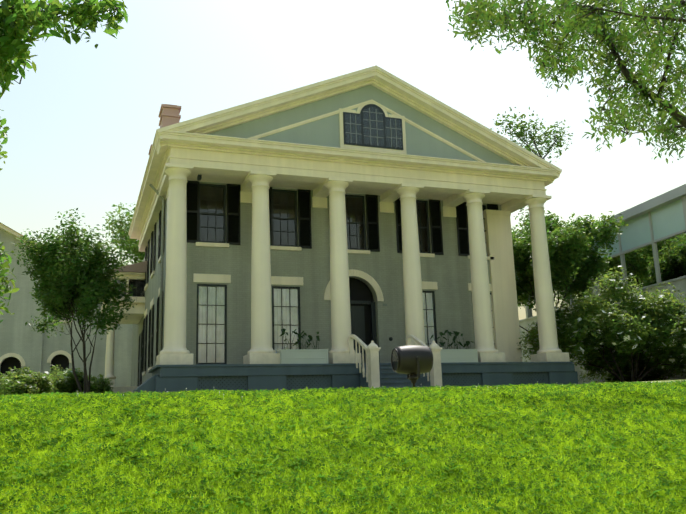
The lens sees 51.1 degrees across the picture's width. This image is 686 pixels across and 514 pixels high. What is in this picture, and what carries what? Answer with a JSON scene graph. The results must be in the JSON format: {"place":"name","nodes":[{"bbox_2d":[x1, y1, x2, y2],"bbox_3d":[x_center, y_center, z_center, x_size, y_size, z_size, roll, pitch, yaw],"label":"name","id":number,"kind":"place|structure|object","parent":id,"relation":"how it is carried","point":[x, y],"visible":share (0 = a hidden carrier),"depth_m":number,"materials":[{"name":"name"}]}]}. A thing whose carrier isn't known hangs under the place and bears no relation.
{"place":"outdoors","nodes":[
{"label":"outdoors","id":0,"kind":"place"},
{"bbox_2d":[0,311,68,375],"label":"carriage house inside","id":1,"kind":"object","parent":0,"point":[9,363],"depth_m":41.46,"materials":[{"name":"black"}]},
{"bbox_2d":[0,0,127,322],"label":"foliage","id":2,"kind":"object","parent":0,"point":[17,52],"depth_m":5.44,"materials":[{"name":"green plant"}]},
{"bbox_2d":[101,272,144,393],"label":"porch trim","id":3,"kind":"structure","parent":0,"point":[136,313],"depth_m":34.21,"materials":[{"name":"beige paint"}]},
{"bbox_2d":[107,314,114,386],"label":"side porch plinths","id":4,"kind":"object","parent":3,"relation":"on","point":[113,381],"visible":0.1,"depth_m":33.13,"materials":[{"name":"beige paint"}]},
{"bbox_2d":[104,322,115,378],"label":"side porch columns","id":5,"kind":"structure","parent":4,"relation":"attached to","point":[109,359],"depth_m":33.52,"materials":[{"name":"beige paint"}]},
{"bbox_2d":[116,279,144,296],"bbox_3d":[-10.815,1.876,36.122,1.340,1.100,3.400,3,-13,-20],"label":"porch interior","id":6,"kind":"object","parent":3,"relation":"on","point":[137,284],"depth_m":34.66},
{"bbox_2d":[114,261,146,271],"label":"porch roof","id":7,"kind":"structure","parent":3,"relation":"on","point":[139,267],"depth_m":34.27,"materials":[{"name":"brown metal"}]},
{"bbox_2d":[102,203,144,269],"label":"tree","id":8,"kind":"object","parent":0,"point":[132,248],"depth_m":56.96,"materials":[{"name":"green plant"}]},
{"bbox_2d":[131,257,144,385],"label":"wall","id":9,"kind":"structure","parent":0,"point":[137,329],"depth_m":39.02,"materials":[{"name":"grey paint"}]},
{"bbox_2d":[132,375,158,393],"bbox_3d":[-6.691,4.356,22.505,1.545,1.170,2.350,3,-13,-20],"label":"porch bulkhead","id":10,"kind":"object","parent":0,"point":[147,385],"visible":0.31,"depth_m":21.66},
{"bbox_2d":[142,199,166,382],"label":"house wall","id":11,"kind":"structure","parent":0,"point":[151,292],"depth_m":29.71,"materials":[{"name":"grey paint"}]},
{"bbox_2d":[198,286,224,362],"bbox_3d":[-4.643,2.374,25.323,0.970,2.699,0.031,3,-13,-20],"label":"low window curtain","id":12,"kind":"object","parent":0,"point":[216,316],"depth_m":25.32,"materials":[{"name":"white fabric"}]},
{"bbox_2d":[274,288,298,352],"bbox_3d":[-2.085,2.490,26.241,0.970,2.699,0.031,3,-13,-20],"label":"low window curtain","id":13,"kind":"object","parent":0,"point":[278,322],"depth_m":26.30,"materials":[{"name":"white fabric"}]},
{"bbox_2d":[0,379,685,513],"bbox_3d":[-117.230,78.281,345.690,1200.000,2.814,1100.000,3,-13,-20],"label":"lawn","id":14,"kind":"structure","parent":0,"point":[673,380],"depth_m":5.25,"materials":[{"name":"green plant"}]},
{"bbox_2d":[0,367,34,394],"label":"shrub leaves","id":15,"kind":"object","parent":14,"relation":"on","point":[4,378],"depth_m":28.60,"materials":[{"name":"green plant"}]},
{"bbox_2d":[0,366,56,395],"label":"shrub leaves","id":16,"kind":"object","parent":14,"relation":"on","point":[15,378],"depth_m":25.28,"materials":[{"name":"green plant"}]},
{"bbox_2d":[40,365,70,378],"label":"shrub leaves","id":17,"kind":"object","parent":14,"relation":"on","point":[58,368],"depth_m":32.27,"materials":[{"name":"green plant"}]},
{"bbox_2d":[0,229,132,386],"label":"carriage house walls","id":18,"kind":"structure","parent":14,"relation":"on","point":[35,349],"depth_m":42.07,"materials":[{"name":"grey paint"}]},
{"bbox_2d":[0,223,71,365],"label":"window arch trim","id":19,"kind":"structure","parent":18,"relation":"attached to","point":[16,234],"depth_m":41.89,"materials":[{"name":"beige paint"}]},
{"bbox_2d":[11,208,136,393],"bbox_3d":[-9.061,1.803,24.272,4.097,6.447,4.902,3,-13,-20],"label":"small tree","id":20,"kind":"object","parent":14,"relation":"on","point":[58,273],"depth_m":23.84,"materials":[{"name":"green plant"}]},
{"bbox_2d":[48,367,101,393],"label":"shrub leaves","id":21,"kind":"object","parent":14,"relation":"on","point":[63,385],"depth_m":27.77,"materials":[{"name":"green plant"}]},
{"bbox_2d":[88,374,112,393],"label":"shrub leaves","id":22,"kind":"object","parent":14,"relation":"on","point":[105,387],"depth_m":30.45,"materials":[{"name":"green plant"}]},
{"bbox_2d":[148,362,577,392],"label":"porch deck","id":23,"kind":"structure","parent":14,"relation":"on","point":[176,378],"depth_m":23.36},
{"bbox_2d":[277,349,327,363],"bbox_3d":[-1.323,3.289,23.571,1.604,0.470,0.515,3,-13,-20],"label":"planter","id":24,"kind":"object","parent":23,"relation":"on","point":[303,356],"visible":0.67,"depth_m":23.34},
{"bbox_2d":[156,163,569,364],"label":"portico column plinths","id":25,"kind":"object","parent":23,"relation":"on","point":[187,359],"visible":0.54,"depth_m":24.27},
{"bbox_2d":[160,167,561,353],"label":"columns","id":26,"kind":"structure","parent":25,"relation":"on","point":[175,306],"depth_m":25.05,"materials":[{"name":"beige paint"}]},
{"bbox_2d":[198,372,548,391],"bbox_3d":[1.526,4.208,24.200,12.808,0.568,0.012,3,-13,-20],"label":"base panel","id":27,"kind":"object","parent":23,"relation":"attached to","point":[211,382],"visible":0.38,"depth_m":23.37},
{"bbox_2d":[348,334,441,387],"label":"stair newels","id":28,"kind":"object","parent":23,"relation":"on","point":[372,348],"visible":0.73,"depth_m":22.86,"materials":[{"name":"beige paint"}]},
{"bbox_2d":[440,349,477,362],"bbox_3d":[3.971,3.529,25.471,1.544,0.470,0.515,3,-13,-20],"label":"planter","id":29,"kind":"object","parent":23,"relation":"on","point":[457,355],"visible":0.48,"depth_m":25.25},
{"bbox_2d":[392,345,433,373],"bbox_3d":[1.256,1.853,12.962,0.660,0.524,0.524,1,-13,-14],"label":"floodlight housing","id":30,"kind":"object","parent":14,"relation":"on","point":[409,355],"visible":0.83,"depth_m":12.77,"materials":[{"name":"grey metal"}]},
{"bbox_2d":[391,348,398,371],"bbox_3d":[0.934,1.846,12.880,0.018,0.419,0.419,1,-13,-14],"label":"barrel rim","id":31,"kind":"object","parent":30,"relation":"attached to","point":[398,359],"visible":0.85,"depth_m":12.81,"materials":[{"name":"black metal"}]},
{"bbox_2d":[516,266,685,382],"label":"bush","id":32,"kind":"object","parent":14,"relation":"on","point":[650,325],"depth_m":27.81,"materials":[{"name":"green plant"}]},
{"bbox_2d":[519,278,685,384],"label":"modern brick base","id":33,"kind":"object","parent":14,"relation":"on","point":[680,285],"depth_m":35.59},
{"bbox_2d":[577,368,679,382],"bbox_3d":[12.394,5.819,34.529,2.302,1.499,28.243,1,-13,-14],"label":"hedge","id":34,"kind":"object","parent":14,"relation":"on","point":[617,370],"visible":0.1,"depth_m":35.22,"materials":[{"name":"green plant"}]},
{"bbox_2d":[643,313,685,376],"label":"shrub","id":35,"kind":"object","parent":14,"relation":"on","point":[663,354],"depth_m":26.77,"materials":[{"name":"green plant"}]},
{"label":"tree wood","id":36,"kind":"object","parent":14,"relation":"on","visible":0},
{"bbox_2d":[511,205,549,306],"bbox_3d":[4.636,-0.393,40.326,13.401,6.908,8.122,-9,-14,29],"label":"tree","id":37,"kind":"object","parent":36,"relation":"on","point":[521,210],"depth_m":39.16,"materials":[{"name":"green plant"}]},
{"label":"house","id":38,"kind":"object","parent":14,"relation":"on","visible":0},
{"bbox_2d":[139,333,140,385],"bbox_3d":[-10.000,5.088,35.476,0.050,2.700,1.000,3,-13,-20],"label":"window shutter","id":39,"kind":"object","parent":38,"relation":"attached to","point":[139,359],"depth_m":35.52,"materials":[{"name":"black wood"}]},
{"bbox_2d":[137,330,142,385],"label":"side door shutters","id":40,"kind":"object","parent":39,"relation":"attached to","point":[141,359],"visible":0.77,"depth_m":35.08,"materials":[{"name":"black wood"}]},
{"bbox_2d":[148,104,180,154],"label":"chimneys","id":41,"kind":"object","parent":38,"relation":"on","point":[168,115],"visible":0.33,"depth_m":27.21,"materials":[{"name":"brown brick"}]},
{"bbox_2d":[196,284,226,363],"bbox_3d":[-4.631,2.377,25.289,1.070,2.860,0.080,3,-13,-20],"label":"low window frame","id":42,"kind":"object","parent":38,"relation":"attached to","point":[225,325],"visible":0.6,"depth_m":25.31,"materials":[{"name":"wood"}]},
{"bbox_2d":[198,286,224,362],"bbox_3d":[-4.631,2.367,25.291,0.930,2.699,0.042,3,-13,-20],"label":"window muntin","id":43,"kind":"object","parent":42,"relation":"attached to","point":[215,343],"depth_m":25.27,"materials":[{"name":"wood"}]},
{"bbox_2d":[198,286,224,361],"bbox_3d":[-4.635,2.369,25.301,0.930,2.699,0.001,3,-13,-20],"label":"window glass","id":44,"kind":"object","parent":42,"relation":"in","point":[212,322],"visible":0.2,"depth_m":25.30,"materials":[{"name":"clear glass"}]},
{"bbox_2d":[200,186,223,241],"bbox_3d":[-4.977,-1.445,26.738,1.600,2.840,0.001,3,-13,-20],"label":"window","id":45,"kind":"structure","parent":38,"relation":"attached to","point":[209,221],"depth_m":26.80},
{"bbox_2d":[200,186,223,240],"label":"window muntins","id":46,"kind":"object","parent":45,"relation":"attached to","point":[208,199],"depth_m":26.18,"materials":[{"name":"wood"}]},
{"bbox_2d":[201,188,223,240],"bbox_3d":[-4.781,-1.576,26.207,0.860,2.079,0.001,3,-13,-20],"label":"window glass","id":47,"kind":"object","parent":45,"relation":"attached to","point":[212,212],"visible":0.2,"depth_m":26.25,"materials":[{"name":"glass"}]},
{"bbox_2d":[199,183,225,242],"bbox_3d":[-4.777,-1.568,26.196,1.000,2.240,0.080,3,-13,-20],"label":"window frame","id":48,"kind":"object","parent":38,"relation":"attached to","point":[219,214],"visible":0.65,"depth_m":26.22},
{"bbox_2d":[273,191,294,244],"bbox_3d":[-2.420,-1.329,27.655,1.600,2.840,0.001,3,-13,-20],"label":"window","id":49,"kind":"structure","parent":38,"relation":"attached to","point":[284,225],"depth_m":27.74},
{"bbox_2d":[273,191,294,244],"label":"window muntins","id":50,"kind":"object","parent":49,"relation":"attached to","point":[287,205],"depth_m":27.11,"materials":[{"name":"wood"}]},
{"bbox_2d":[273,193,295,244],"bbox_3d":[-2.223,-1.460,27.126,0.860,2.079,0.001,3,-13,-20],"label":"window glass","id":51,"kind":"object","parent":49,"relation":"attached to","point":[283,217],"visible":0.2,"depth_m":27.15,"materials":[{"name":"glass"}]},
{"bbox_2d":[272,189,297,246],"bbox_3d":[-2.220,-1.452,27.114,1.000,2.240,0.080,3,-13,-20],"label":"window frame","id":52,"kind":"object","parent":38,"relation":"attached to","point":[295,218],"visible":0.62,"depth_m":27.15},
{"bbox_2d":[272,286,300,349],"bbox_3d":[-2.073,2.493,26.207,1.070,2.860,0.080,3,-13,-20],"label":"low window frame","id":53,"kind":"object","parent":38,"relation":"attached to","point":[299,322],"visible":0.46,"depth_m":26.33,"materials":[{"name":"wood"}]},
{"bbox_2d":[274,288,298,348],"bbox_3d":[-2.073,2.483,26.209,0.930,2.699,0.042,3,-13,-20],"label":"window muntin","id":54,"kind":"object","parent":53,"relation":"attached to","point":[281,306],"depth_m":26.26,"materials":[{"name":"black wood"}]},
{"bbox_2d":[274,288,298,348],"bbox_3d":[-2.077,2.485,26.219,0.930,2.699,0.001,3,-13,-20],"label":"window glass","id":55,"kind":"object","parent":53,"relation":"in","point":[285,315],"visible":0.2,"depth_m":26.29,"materials":[{"name":"glass"}]},
{"bbox_2d":[142,180,497,372],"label":"shutters","id":56,"kind":"object","parent":38,"relation":"attached to","point":[304,218],"visible":0.71,"depth_m":28.07,"materials":[{"name":"black wood"}]},
{"bbox_2d":[142,187,521,375],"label":"cream trim","id":57,"kind":"structure","parent":38,"relation":"attached to","point":[502,285],"depth_m":29.26,"materials":[{"name":"paint"}]},
{"bbox_2d":[128,130,557,251],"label":"entablature","id":58,"kind":"structure","parent":38,"relation":"on","point":[231,160],"depth_m":26.19,"materials":[{"name":"beige paint"}]},
{"bbox_2d":[149,184,164,353],"bbox_3d":[-6.846,1.125,26.096,0.586,7.904,0.099,3,-13,-20],"label":"downspout","id":59,"kind":"object","parent":58,"relation":"attached to","point":[161,271],"visible":0.85,"depth_m":26.28,"materials":[{"name":"beige metal"}]},
{"bbox_2d":[154,65,561,185],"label":"roof cornice","id":60,"kind":"structure","parent":58,"relation":"on","point":[392,85],"depth_m":26.48,"materials":[{"name":"beige paint"}]},
{"bbox_2d":[208,85,514,164],"bbox_3d":[1.081,-5.267,26.638,15.600,3.330,0.001,3,-13,-20],"label":"tympanum","id":61,"kind":"object","parent":60,"relation":"attached to","point":[326,132],"visible":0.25,"depth_m":26.42,"materials":[{"name":"grey paint"}]},
{"bbox_2d":[339,102,406,153],"bbox_3d":[1.101,-4.840,26.529,2.620,1.970,0.055,3,-13,-20],"label":"window frame","id":62,"kind":"object","parent":61,"relation":"attached to","point":[341,130],"visible":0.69,"depth_m":26.40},
{"bbox_2d":[343,104,402,149],"bbox_3d":[1.115,-4.849,26.490,2.340,1.690,0.029,3,-13,-20],"label":"window","id":63,"kind":"structure","parent":62,"relation":"in","point":[382,142],"depth_m":26.45,"materials":[{"name":"glass"}]},
{"bbox_2d":[346,109,400,146],"bbox_3d":[1.122,-4.834,26.468,2.220,1.510,0.001,3,-13,-20],"label":"window pane","id":64,"kind":"structure","parent":63,"relation":"in","point":[371,127],"depth_m":26.43,"materials":[{"name":"black glass"}]},
{"bbox_2d":[346,108,401,146],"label":"window muntins","id":65,"kind":"object","parent":63,"relation":"attached to","point":[370,136],"visible":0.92,"depth_m":26.47,"materials":[{"name":"grey wood"}]},
{"bbox_2d":[330,278,372,345],"bbox_3d":[0.284,2.486,27.521,1.900,3.600,0.050,3,-13,-20],"label":"door frame","id":66,"kind":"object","parent":38,"relation":"attached to","point":[360,290],"depth_m":27.83,"materials":[{"name":"black wood"}]},
{"bbox_2d":[330,300,376,362],"bbox_3d":[0.366,2.939,27.236,1.900,2.590,0.160,3,-13,-20],"label":"door","id":67,"kind":"structure","parent":38,"relation":"attached to","point":[357,322],"depth_m":27.45,"materials":[{"name":"black wood"}]},
{"bbox_2d":[345,197,363,248],"bbox_3d":[0.195,-1.210,28.594,1.600,2.840,0.001,3,-13,-20],"label":"window","id":68,"kind":"structure","parent":38,"relation":"attached to","point":[353,226],"depth_m":28.73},
{"bbox_2d":[345,195,365,249],"bbox_3d":[0.395,-1.333,28.052,1.000,2.240,0.080,3,-13,-20],"label":"window frame","id":69,"kind":"object","parent":38,"relation":"attached to","point":[363,223],"visible":0.46,"depth_m":28.15,"materials":[{"name":"wood"}]},
{"bbox_2d":[346,197,362,247],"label":"window muntins","id":70,"kind":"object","parent":69,"relation":"attached to","point":[349,209],"depth_m":28.04,"materials":[{"name":"wood"}]},
{"bbox_2d":[347,198,363,247],"bbox_3d":[0.391,-1.341,28.064,0.860,2.079,0.001,3,-13,-20],"label":"window glass","id":71,"kind":"object","parent":69,"relation":"in","point":[355,220],"visible":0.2,"depth_m":28.11,"materials":[{"name":"clear glass"}]},
{"bbox_2d":[416,202,427,251],"bbox_3d":[2.809,-1.091,29.532,1.600,2.840,0.001,3,-13,-20],"label":"window","id":72,"kind":"structure","parent":38,"relation":"attached to","point":[423,222],"depth_m":29.75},
{"bbox_2d":[416,200,430,252],"bbox_3d":[3.009,-1.214,28.991,1.000,2.240,0.080,3,-13,-20],"label":"window frame","id":73,"kind":"object","parent":38,"relation":"attached to","point":[427,220],"visible":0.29,"depth_m":29.11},
{"bbox_2d":[417,202,427,251],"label":"window muntins","id":74,"kind":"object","parent":73,"relation":"attached to","point":[421,239],"depth_m":29.04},
{"bbox_2d":[422,291,436,343],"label":"low window frame","id":75,"kind":"object","parent":38,"relation":"attached to","point":[434,314],"visible":0.23,"depth_m":28.35,"materials":[{"name":"wood"}]},
{"bbox_2d":[422,293,434,345],"bbox_3d":[3.151,2.723,28.095,0.930,2.699,0.001,3,-13,-20],"label":"window glass","id":76,"kind":"object","parent":75,"relation":"in","point":[429,315],"visible":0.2,"depth_m":28.26,"materials":[{"name":"glass"}]},
{"bbox_2d":[423,293,434,346],"bbox_3d":[3.155,2.720,28.085,0.930,2.699,0.042,3,-13,-20],"label":"window muntin","id":77,"kind":"object","parent":75,"relation":"attached to","point":[426,309],"depth_m":28.21,"materials":[{"name":"black wood"}]},
{"bbox_2d":[0,0,685,264],"label":"sky","id":78,"kind":"structure","parent":0,"point":[83,126],"materials":[{"name":"white"}]},
{"bbox_2d":[186,182,501,364],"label":"house wall","id":79,"kind":"structure","parent":0,"point":[449,272],"depth_m":27.24,"materials":[{"name":"grey paint"}]},
{"bbox_2d":[199,374,543,389],"bbox_3d":[1.064,4.721,25.421,14.840,0.900,2.300,3,-13,-20],"label":"porch underside","id":80,"kind":"object","parent":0,"point":[318,383],"depth_m":23.39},
{"bbox_2d":[360,367,430,388],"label":"porch steps","id":81,"kind":"structure","parent":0,"point":[389,377],"depth_m":23.21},
{"bbox_2d":[409,374,417,386],"bbox_3d":[1.271,2.299,12.866,0.170,0.429,0.170,3,-13,-20],"label":"floodlight post","id":82,"kind":"object","parent":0,"point":[412,378],"visible":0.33,"depth_m":12.84,"materials":[{"name":"black metal"}]},
{"bbox_2d":[407,357,419,378],"bbox_3d":[1.261,2.002,12.930,0.055,0.364,0.608,1,-13,-14],"label":"floodlight yoke","id":83,"kind":"object","parent":82,"relation":"attached to","point":[418,367],"visible":0.6,"depth_m":12.66,"materials":[{"name":"black metal"}]},
{"bbox_2d":[423,293,434,345],"bbox_3d":[3.143,2.728,28.117,0.970,2.699,0.031,3,-13,-20],"label":"low window curtain","id":84,"kind":"object","parent":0,"point":[430,319],"depth_m":28.28,"materials":[{"name":"white fabric"}]},
{"bbox_2d":[490,107,572,162],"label":"tall tree","id":85,"kind":"object","parent":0,"point":[520,133],"depth_m":44.56,"materials":[{"name":"green plant"}]},
{"bbox_2d":[446,0,685,163],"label":"tree","id":86,"kind":"object","parent":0,"point":[624,40],"depth_m":12.56,"materials":[{"name":"green plant"}]},
{"bbox_2d":[511,210,628,370],"bbox_3d":[9.284,1.770,32.075,5.872,8.274,7.783,3,-13,-20],"label":"tree","id":87,"kind":"object","parent":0,"point":[566,242],"depth_m":31.14,"materials":[{"name":"green plant"}]},
{"bbox_2d":[519,184,685,321],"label":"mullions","id":88,"kind":"object","parent":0,"point":[662,200],"visible":0.15,"depth_m":32.13,"materials":[{"name":"grey metal"}]},
{"bbox_2d":[517,199,685,276],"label":"glass panels","id":89,"kind":"object","parent":88,"relation":"attached to","point":[668,219],"depth_m":32.44,"materials":[{"name":"glass"}]},
{"bbox_2d":[518,232,685,319],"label":"modern glass","id":90,"kind":"object","parent":88,"relation":"attached to","point":[670,256],"depth_m":32.51,"materials":[{"name":"glass"}]},
{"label":"planter soil","id":91,"kind":"object","parent":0,"visible":0},
{"bbox_2d":[283,329,317,348],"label":"planter stalks","id":92,"kind":"object","parent":91,"relation":"on","point":[300,342],"visible":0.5,"depth_m":23.70,"materials":[{"name":"green plant"}]},
{"bbox_2d":[280,328,319,345],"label":"planter leaves","id":93,"kind":"object","parent":92,"relation":"attached to","point":[299,336],"visible":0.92,"depth_m":23.71,"materials":[{"name":"green plant"}]},
{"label":"planter soil","id":94,"kind":"object","parent":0,"visible":0},
{"bbox_2d":[433,333,470,348],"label":"planter stalks","id":95,"kind":"object","parent":94,"relation":"on","point":[452,342],"visible":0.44,"depth_m":25.51,"materials":[{"name":"green plant"}]},
{"bbox_2d":[430,330,473,347],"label":"planter leaves","id":96,"kind":"object","parent":95,"relation":"attached to","point":[456,333],"visible":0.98,"depth_m":25.51,"materials":[{"name":"green plant"}]}
]}

